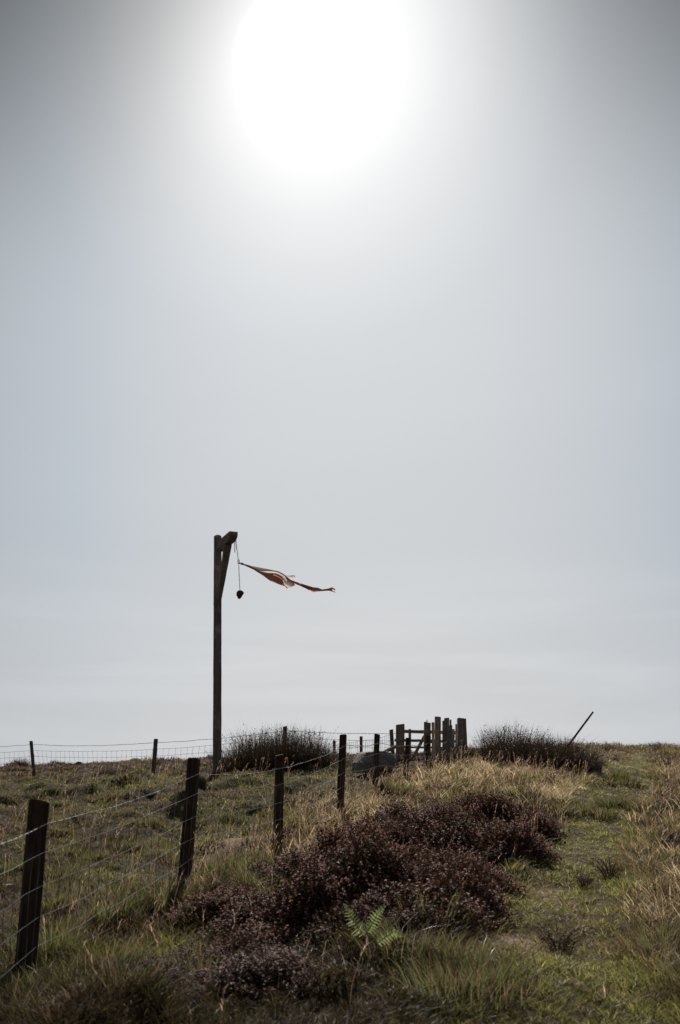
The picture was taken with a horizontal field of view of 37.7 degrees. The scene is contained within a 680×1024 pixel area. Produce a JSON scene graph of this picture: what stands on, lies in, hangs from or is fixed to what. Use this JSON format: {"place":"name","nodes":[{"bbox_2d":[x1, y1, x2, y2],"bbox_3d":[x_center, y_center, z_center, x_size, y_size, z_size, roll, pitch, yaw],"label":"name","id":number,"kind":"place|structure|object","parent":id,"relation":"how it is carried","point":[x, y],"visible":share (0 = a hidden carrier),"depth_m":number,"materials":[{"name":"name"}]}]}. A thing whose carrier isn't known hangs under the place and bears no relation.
{"place":"outdoors","nodes":[
{"label":"outdoors","id":0,"kind":"place"},
{"bbox_2d":[0,740,679,1023],"bbox_3d":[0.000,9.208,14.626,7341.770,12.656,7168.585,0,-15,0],"label":"ground","id":1,"kind":"structure","parent":0,"point":[174,798],"depth_m":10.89,"materials":[{"name":"green plant"}]},
{"bbox_2d":[0,884,18,891],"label":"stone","id":2,"kind":"object","parent":1,"relation":"on","point":[9,885],"visible":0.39,"depth_m":8.83,"materials":[{"name":"grey stone"}]},
{"bbox_2d":[12,756,30,766],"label":"rush clump","id":3,"kind":"object","parent":1,"relation":"on","point":[22,763],"visible":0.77,"depth_m":38.73,"materials":[{"name":"green plant"}]},
{"bbox_2d":[34,973,123,1014],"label":"heather bush","id":4,"kind":"object","parent":1,"relation":"on","point":[61,997],"visible":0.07,"depth_m":4.83,"materials":[{"name":"plant"}]},
{"bbox_2d":[88,765,125,777],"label":"rush clump","id":5,"kind":"object","parent":1,"relation":"on","point":[106,772],"visible":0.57,"depth_m":23.75,"materials":[{"name":"green plant"}]},
{"bbox_2d":[117,764,139,773],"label":"rush clump","id":6,"kind":"object","parent":1,"relation":"on","point":[125,769],"visible":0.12,"depth_m":24.72,"materials":[{"name":"green plant"}]},
{"bbox_2d":[126,952,192,989],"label":"heather bush","id":7,"kind":"object","parent":1,"relation":"on","point":[165,965],"visible":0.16,"depth_m":5.50,"materials":[{"name":"plant"}]},
{"bbox_2d":[164,939,223,971],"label":"heather bush","id":8,"kind":"object","parent":1,"relation":"on","point":[188,950],"visible":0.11,"depth_m":6.17,"materials":[{"name":"brown plant"}]},
{"bbox_2d":[0,726,395,776],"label":"wire fence","id":9,"kind":"object","parent":1,"relation":"on","point":[153,756],"visible":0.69,"depth_m":26.91,"materials":[{"name":"grey metal"}]},
{"bbox_2d":[157,881,264,931],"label":"heather bush","id":10,"kind":"object","parent":1,"relation":"on","point":[216,904],"visible":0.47,"depth_m":7.09,"materials":[{"name":"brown plant"}]},
{"bbox_2d":[167,979,266,1023],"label":"heather bush","id":11,"kind":"object","parent":1,"relation":"on","point":[204,988],"visible":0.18,"depth_m":5.01,"materials":[{"name":"plant"}]},
{"bbox_2d":[195,747,238,768],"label":"rush clump","id":12,"kind":"object","parent":1,"relation":"on","point":[211,761],"visible":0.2,"depth_m":22.79,"materials":[{"name":"green plant"}]},
{"bbox_2d":[213,531,237,772],"bbox_3d":[-2.658,3.260,22.315,0.369,5.919,1.450,4,-15,-14],"label":"gibbet","id":13,"kind":"object","parent":1,"relation":"on","point":[224,543],"visible":0.91,"depth_m":22.79,"materials":[{"name":"brown wood"}]},
{"bbox_2d":[234,539,239,589],"bbox_3d":[-2.313,1.139,22.325,0.185,1.235,0.043,0,-15,0],"label":"hanging chain","id":14,"kind":"object","parent":13,"relation":"hanging from","point":[238,561],"visible":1,"depth_m":22.36,"materials":[{"name":"grey metal"}]},
{"bbox_2d":[236,590,243,598],"bbox_3d":[-2.224,1.837,22.150,0.172,0.199,0.149,1,-15,-5],"label":"carved head","id":15,"kind":"object","parent":14,"relation":"hanging from","point":[239,593],"visible":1,"depth_m":22.11},
{"bbox_2d":[239,563,334,591],"bbox_3d":[-1.191,1.458,22.229,2.174,0.688,0.255,0,-15,0],"label":"torn flag","id":16,"kind":"object","parent":14,"relation":"hanging from","point":[278,577],"visible":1,"depth_m":22.21,"materials":[{"name":"fabric"}]},
{"bbox_2d":[0,726,464,981],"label":"wire fence","id":17,"kind":"object","parent":1,"relation":"on","point":[32,885],"visible":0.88,"depth_m":8.11,"materials":[{"name":"brown wood"}]},
{"bbox_2d":[187,902,280,945],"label":"heather bush","id":18,"kind":"object","parent":1,"relation":"on","point":[207,931],"visible":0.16,"depth_m":6.57,"materials":[{"name":"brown plant"}]},
{"bbox_2d":[217,744,261,773],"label":"rush clump","id":19,"kind":"object","parent":1,"relation":"on","point":[236,766],"visible":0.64,"depth_m":21.95,"materials":[{"name":"green plant"}]},
{"bbox_2d":[194,887,292,943],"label":"heather bush","id":20,"kind":"object","parent":1,"relation":"on","point":[241,906],"visible":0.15,"depth_m":6.71,"materials":[{"name":"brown plant"}]},
{"bbox_2d":[210,725,283,771],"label":"rush clump","id":21,"kind":"object","parent":1,"relation":"on","point":[240,745],"visible":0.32,"depth_m":22.71,"materials":[{"name":"green plant"}]},
{"bbox_2d":[194,920,304,965],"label":"heather bush","id":22,"kind":"object","parent":1,"relation":"on","point":[241,939],"visible":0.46,"depth_m":5.95,"materials":[{"name":"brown plant"}]},
{"bbox_2d":[181,938,320,1002],"bbox_3d":[-0.377,2.455,5.319,0.866,0.306,0.802,-1,-12,22],"label":"heather bush","id":23,"kind":"object","parent":1,"relation":"on","point":[249,968],"visible":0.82,"depth_m":5.18,"materials":[{"name":"purple plant"}]},
{"bbox_2d":[224,729,290,771],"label":"rush clump","id":24,"kind":"object","parent":1,"relation":"on","point":[265,765],"visible":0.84,"depth_m":21.80,"materials":[{"name":"green plant"}]},
{"bbox_2d":[223,856,298,888],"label":"heather bush","id":25,"kind":"object","parent":1,"relation":"on","point":[258,867],"visible":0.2,"depth_m":8.16,"materials":[{"name":"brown plant"}]},
{"bbox_2d":[237,713,315,757],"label":"rush clump","id":26,"kind":"object","parent":1,"relation":"on","point":[262,736],"visible":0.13,"depth_m":22.95,"materials":[{"name":"green plant"}]},
{"bbox_2d":[230,922,346,957],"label":"heather bush","id":27,"kind":"object","parent":1,"relation":"on","point":[314,935],"visible":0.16,"depth_m":5.92,"materials":[{"name":"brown plant"}]},
{"bbox_2d":[251,714,330,771],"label":"rush clump","id":28,"kind":"object","parent":1,"relation":"on","point":[287,763],"visible":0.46,"depth_m":22.07,"materials":[{"name":"green plant"}]},
{"bbox_2d":[263,722,320,753],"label":"rush clump","id":29,"kind":"object","parent":1,"relation":"on","point":[294,737],"visible":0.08,"depth_m":23.05,"materials":[{"name":"green plant"}]},
{"bbox_2d":[235,856,360,937],"bbox_3d":[-0.167,2.629,6.623,1.174,0.671,1.163,3,-18,-26],"label":"heather bush","id":30,"kind":"object","parent":1,"relation":"on","point":[310,887],"visible":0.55,"depth_m":6.42,"materials":[{"name":"purple plant"}]},
{"bbox_2d":[256,842,341,891],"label":"heather bush","id":31,"kind":"object","parent":1,"relation":"on","point":[295,859],"visible":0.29,"depth_m":8.18,"materials":[{"name":"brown plant"}]},
{"bbox_2d":[267,729,334,770],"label":"rush clump","id":32,"kind":"object","parent":1,"relation":"on","point":[303,758],"visible":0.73,"depth_m":21.99,"materials":[{"name":"green plant"}]},
{"bbox_2d":[258,955,351,996],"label":"heather bush","id":33,"kind":"object","parent":1,"relation":"on","point":[300,983],"visible":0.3,"depth_m":5.12,"materials":[{"name":"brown plant"}]},
{"bbox_2d":[280,723,340,761],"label":"rush clump","id":34,"kind":"object","parent":1,"relation":"on","point":[319,743],"visible":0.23,"depth_m":22.91,"materials":[{"name":"green plant"}]},
{"bbox_2d":[294,742,338,769],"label":"rush clump","id":35,"kind":"object","parent":1,"relation":"on","point":[327,762],"visible":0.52,"depth_m":22.18,"materials":[{"name":"plant"}]},
{"bbox_2d":[322,747,346,761],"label":"rush clump","id":36,"kind":"object","parent":1,"relation":"on","point":[333,757],"visible":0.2,"depth_m":23.28,"materials":[{"name":"green plant"}]},
{"bbox_2d":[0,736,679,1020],"bbox_3d":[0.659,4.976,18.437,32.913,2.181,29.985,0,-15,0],"label":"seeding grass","id":37,"kind":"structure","parent":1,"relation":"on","point":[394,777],"depth_m":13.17,"materials":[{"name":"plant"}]},
{"bbox_2d":[279,893,406,948],"bbox_3d":[0.057,2.613,6.272,0.957,0.419,0.694,-2,-18,3],"label":"heather bush","id":38,"kind":"object","parent":1,"relation":"on","point":[327,917],"visible":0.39,"depth_m":6.17,"materials":[{"name":"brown plant"}]},
{"bbox_2d":[310,729,394,759],"bbox_3d":[0.243,7.122,29.159,0.230,1.171,8.424,4,-15,-15],"label":"wire fence","id":39,"kind":"object","parent":1,"relation":"on","point":[391,741],"visible":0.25,"depth_m":27.52,"materials":[{"name":"grey metal"}]},
{"bbox_2d":[300,810,406,862],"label":"heather bush","id":40,"kind":"object","parent":1,"relation":"on","point":[328,838],"visible":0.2,"depth_m":8.62,"materials":[{"name":"brown plant"}]},
{"bbox_2d":[339,819,381,835],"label":"heather bush","id":41,"kind":"object","parent":1,"relation":"on","point":[363,824],"depth_m":10.21,"materials":[{"name":"brown plant"}]},
{"bbox_2d":[298,821,423,900],"bbox_3d":[0.160,2.615,7.044,1.276,0.824,1.238,-13,-24,38],"label":"heather bush","id":42,"kind":"object","parent":1,"relation":"on","point":[363,861],"visible":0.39,"depth_m":6.86,"materials":[{"name":"purple plant"}]},
{"bbox_2d":[333,817,391,834],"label":"heather bush","id":43,"kind":"object","parent":1,"relation":"on","point":[375,824],"visible":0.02,"depth_m":11.76,"materials":[{"name":"brown plant"}]},
{"bbox_2d":[344,905,402,972],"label":"bracken fern","id":44,"kind":"object","parent":1,"relation":"on","point":[388,920],"visible":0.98,"depth_m":5.41,"materials":[{"name":"green plant"}]},
{"bbox_2d":[351,751,398,772],"bbox_3d":[0.689,4.920,19.601,0.808,0.423,0.746,4,-15,-17],"label":"boulder","id":45,"kind":"object","parent":1,"relation":"on","point":[364,758],"visible":0.73,"depth_m":19.32,"materials":[{"name":"grey stone"}]},
{"bbox_2d":[289,910,493,969],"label":"dead stalks","id":46,"kind":"object","parent":1,"relation":"on","point":[380,941],"visible":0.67,"depth_m":5.55,"materials":[{"name":"brown plant"}]},
{"bbox_2d":[353,795,434,825],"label":"heather bush","id":47,"kind":"object","parent":1,"relation":"on","point":[391,812],"visible":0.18,"depth_m":12.22,"materials":[{"name":"brown plant"}]},
{"bbox_2d":[334,886,462,943],"bbox_3d":[0.363,2.546,6.208,0.855,0.350,0.857,-2,-15,28],"label":"heather bush","id":48,"kind":"object","parent":1,"relation":"on","point":[404,919],"visible":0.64,"depth_m":6.13,"materials":[{"name":"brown plant"}]},
{"bbox_2d":[396,724,404,759],"bbox_3d":[1.409,5.671,23.323,0.219,1.384,0.212,0,-15,0],"label":"gate post","id":49,"kind":"object","parent":1,"relation":"on","point":[400,735],"visible":0.52,"depth_m":23.29,"materials":[{"name":"brown wood"}]},
{"bbox_2d":[384,745,395,751],"bbox_3d":[1.168,5.598,23.446,0.429,0.251,0.105,-9,-17,30],"label":"bracing strut","id":50,"kind":"object","parent":49,"relation":"attached to","point":[391,748],"visible":0.72,"depth_m":23.39,"materials":[{"name":"brown wood"}]},
{"bbox_2d":[394,729,454,757],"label":"timber gate","id":51,"kind":"structure","parent":49,"relation":"attached to","point":[410,731],"depth_m":22.98,"materials":[{"name":"brown wood"}]},
{"bbox_2d":[392,844,420,870],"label":"heather bush","id":52,"kind":"object","parent":1,"relation":"on","point":[404,858],"visible":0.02,"depth_m":8.44,"materials":[{"name":"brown plant"}]},
{"bbox_2d":[376,813,441,859],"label":"heather bush","id":53,"kind":"object","parent":1,"relation":"on","point":[403,835],"visible":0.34,"depth_m":9.82,"materials":[{"name":"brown plant"}]},
{"bbox_2d":[340,857,504,933],"bbox_3d":[0.353,2.635,6.756,1.150,0.545,1.210,5,-14,-29],"label":"heather bush","id":54,"kind":"object","parent":1,"relation":"on","point":[403,890],"visible":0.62,"depth_m":6.52,"materials":[{"name":"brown plant"}]},
{"bbox_2d":[424,722,430,762],"bbox_3d":[1.910,5.280,21.772,0.174,1.358,0.154,0,-15,0],"label":"gate post","id":55,"kind":"object","parent":1,"relation":"on","point":[427,728],"visible":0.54,"depth_m":21.81,"materials":[{"name":"brown wood"}]},
{"bbox_2d":[432,722,434,760],"bbox_3d":[2.082,5.399,22.258,0.088,1.373,0.070,0,-15,0],"label":"gate post","id":56,"kind":"object","parent":1,"relation":"on","point":[433,739],"visible":0.57,"depth_m":22.30,"materials":[{"name":"brown wood"}]},
{"bbox_2d":[435,716,440,760],"bbox_3d":[2.170,5.293,22.079,0.163,1.488,0.138,0,-15,0],"label":"gate post","id":57,"kind":"object","parent":1,"relation":"on","point":[437,735],"visible":0.62,"depth_m":22.09,"materials":[{"name":"brown wood"}]},
{"bbox_2d":[395,804,482,853],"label":"heather bush","id":58,"kind":"object","parent":1,"relation":"on","point":[434,831],"visible":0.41,"depth_m":10.12,"materials":[{"name":"brown plant"}]},
{"bbox_2d":[402,837,477,870],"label":"heather bush","id":59,"kind":"object","parent":1,"relation":"on","point":[414,856],"visible":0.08,"depth_m":8.42,"materials":[{"name":"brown plant"}]},
{"bbox_2d":[414,798,471,825],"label":"heather bush","id":60,"kind":"object","parent":1,"relation":"on","point":[439,812],"visible":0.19,"depth_m":11.85,"materials":[{"name":"brown plant"}]},
{"bbox_2d":[442,721,446,760],"bbox_3d":[2.281,5.234,21.629,0.141,1.374,0.117,0,-15,0],"label":"gate post","id":61,"kind":"object","parent":1,"relation":"on","point":[444,733],"visible":0.64,"depth_m":21.66,"materials":[{"name":"brown wood"}]},
{"bbox_2d":[447,725,452,762],"bbox_3d":[2.373,5.267,21.569,0.154,1.281,0.129,0,-15,0],"label":"gate post","id":62,"kind":"object","parent":1,"relation":"on","point":[449,738],"visible":0.49,"depth_m":21.58,"materials":[{"name":"brown wood"}]},
{"bbox_2d":[455,724,456,754],"bbox_3d":[2.619,5.418,22.253,0.101,1.333,0.080,0,-15,0],"label":"gate post","id":63,"kind":"object","parent":1,"relation":"on","point":[455,738],"visible":0.25,"depth_m":22.32,"materials":[{"name":"brown wood"}]},
{"bbox_2d":[437,890,476,912],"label":"twiggy shrub","id":64,"kind":"object","parent":1,"relation":"on","point":[457,900],"visible":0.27,"depth_m":6.52,"materials":[{"name":"plant"}]},
{"bbox_2d":[457,718,467,752],"bbox_3d":[2.690,5.284,21.978,0.257,1.454,0.258,0,-15,0],"label":"gate post","id":65,"kind":"object","parent":1,"relation":"on","point":[461,723],"visible":0.49,"depth_m":21.98,"materials":[{"name":"brown wood"}]},
{"bbox_2d":[446,742,478,758],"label":"rush clump","id":66,"kind":"object","parent":1,"relation":"on","point":[466,754],"visible":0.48,"depth_m":21.35,"materials":[{"name":"green plant"}]},
{"bbox_2d":[401,845,524,928],"bbox_3d":[0.677,2.746,7.167,1.082,0.651,0.898,8,-17,-29],"label":"heather bush","id":67,"kind":"object","parent":1,"relation":"on","point":[472,885],"visible":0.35,"depth_m":7.00,"materials":[{"name":"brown plant"}]},
{"bbox_2d":[449,789,481,813],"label":"heather bush","id":68,"kind":"object","parent":1,"relation":"on","point":[466,804],"visible":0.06,"depth_m":12.54,"materials":[{"name":"brown plant"}]},
{"bbox_2d":[425,843,529,904],"bbox_3d":[0.994,3.073,8.322,1.071,0.608,0.951,-1,-14,-10],"label":"heather bush","id":69,"kind":"object","parent":1,"relation":"on","point":[493,879],"visible":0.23,"depth_m":8.24,"materials":[{"name":"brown plant"}]},
{"bbox_2d":[437,826,535,869],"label":"heather bush","id":70,"kind":"object","parent":1,"relation":"on","point":[490,855],"visible":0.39,"depth_m":9.71,"materials":[{"name":"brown plant"}]},
{"bbox_2d":[462,721,516,759],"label":"rush clump","id":71,"kind":"object","parent":1,"relation":"on","point":[481,749],"visible":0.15,"depth_m":20.20,"materials":[{"name":"plant"}]},
{"bbox_2d":[462,718,531,763],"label":"rush clump","id":72,"kind":"object","parent":1,"relation":"on","point":[492,748],"visible":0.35,"depth_m":19.63,"materials":[{"name":"green plant"}]},
{"bbox_2d":[468,813,565,864],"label":"heather bush","id":73,"kind":"object","parent":1,"relation":"on","point":[535,845],"visible":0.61,"depth_m":10.00,"materials":[{"name":"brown plant"}]},
{"bbox_2d":[465,786,569,844],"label":"heather bush","id":74,"kind":"object","parent":1,"relation":"on","point":[486,808],"visible":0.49,"depth_m":11.71,"materials":[{"name":"brown plant"}]},
{"bbox_2d":[483,720,557,753],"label":"rush clump","id":75,"kind":"object","parent":1,"relation":"on","point":[519,743],"visible":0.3,"depth_m":19.69,"materials":[{"name":"green plant"}]},
{"bbox_2d":[480,726,561,769],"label":"rush clump","id":76,"kind":"object","parent":1,"relation":"on","point":[506,755],"visible":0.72,"depth_m":18.87,"materials":[{"name":"green plant"}]},
{"bbox_2d":[485,729,561,771],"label":"rush clump","id":77,"kind":"object","parent":1,"relation":"on","point":[531,755],"visible":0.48,"depth_m":18.86,"materials":[{"name":"green plant"}]},
{"bbox_2d":[497,729,563,761],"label":"rush clump","id":78,"kind":"object","parent":1,"relation":"on","point":[546,741],"visible":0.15,"depth_m":19.67,"materials":[{"name":"green plant"}]},
{"bbox_2d":[507,810,560,844],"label":"heather bush","id":79,"kind":"object","parent":1,"relation":"on","point":[551,836],"visible":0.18,"depth_m":11.59,"materials":[{"name":"brown plant"}]},
{"bbox_2d":[510,734,591,773],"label":"rush clump","id":80,"kind":"object","parent":1,"relation":"on","point":[552,759],"visible":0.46,"depth_m":18.90,"materials":[{"name":"green plant"}]},
{"bbox_2d":[507,914,606,954],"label":"twiggy shrub","id":81,"kind":"object","parent":1,"relation":"on","point":[565,944],"visible":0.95,"depth_m":6.22,"materials":[{"name":"green plant"}]},
{"bbox_2d":[533,728,596,758],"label":"rush clump","id":82,"kind":"object","parent":1,"relation":"on","point":[563,743],"visible":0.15,"depth_m":19.82,"materials":[{"name":"green plant"}]},
{"bbox_2d":[532,734,598,775],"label":"rush clump","id":83,"kind":"object","parent":1,"relation":"on","point":[569,754],"visible":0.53,"depth_m":19.04,"materials":[{"name":"green plant"}]},
{"bbox_2d":[564,711,593,751],"bbox_3d":[4.648,4.407,19.639,0.758,0.924,0.047,-5,-15,18],"label":"leaning pole","id":84,"kind":"object","parent":1,"relation":"on","point":[584,723],"visible":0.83,"depth_m":19.62,"materials":[{"name":"brown wood"}]},
{"bbox_2d":[561,743,610,776],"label":"rush clump","id":85,"kind":"object","parent":1,"relation":"on","point":[592,768],"visible":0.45,"depth_m":19.03,"materials":[{"name":"green plant"}]},
{"bbox_2d":[562,866,610,887],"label":"twiggy shrub","id":86,"kind":"object","parent":1,"relation":"on","point":[585,881],"visible":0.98,"depth_m":8.95,"materials":[{"name":"plant"}]},
{"bbox_2d":[552,741,629,769],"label":"rush clump","id":87,"kind":"object","parent":1,"relation":"on","point":[585,752],"visible":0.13,"depth_m":19.71,"materials":[{"name":"green plant"}]},
{"bbox_2d":[579,748,615,773],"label":"rush clump","id":88,"kind":"object","parent":1,"relation":"on","point":[600,765],"visible":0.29,"depth_m":19.67,"materials":[{"name":"green plant"}]},
{"bbox_2d":[576,853,633,878],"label":"twiggy shrub","id":89,"kind":"object","parent":1,"relation":"on","point":[604,871],"visible":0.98,"depth_m":9.32,"materials":[{"name":"plant"}]},
{"bbox_2d":[648,829,679,850],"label":"heather bush","id":90,"kind":"object","parent":1,"relation":"on","point":[670,837],"visible":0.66,"depth_m":11.71,"materials":[{"name":"plant"}]},
{"bbox_2d":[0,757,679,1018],"bbox_3d":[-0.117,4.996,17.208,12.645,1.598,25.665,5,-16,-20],"label":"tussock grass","id":91,"kind":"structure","parent":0,"point":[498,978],"depth_m":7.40,"materials":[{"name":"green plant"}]},
{"bbox_2d":[0,0,679,765],"label":"sky","id":92,"kind":"structure","parent":0,"point":[382,297],"materials":[{"name":"grey"}]}
]}

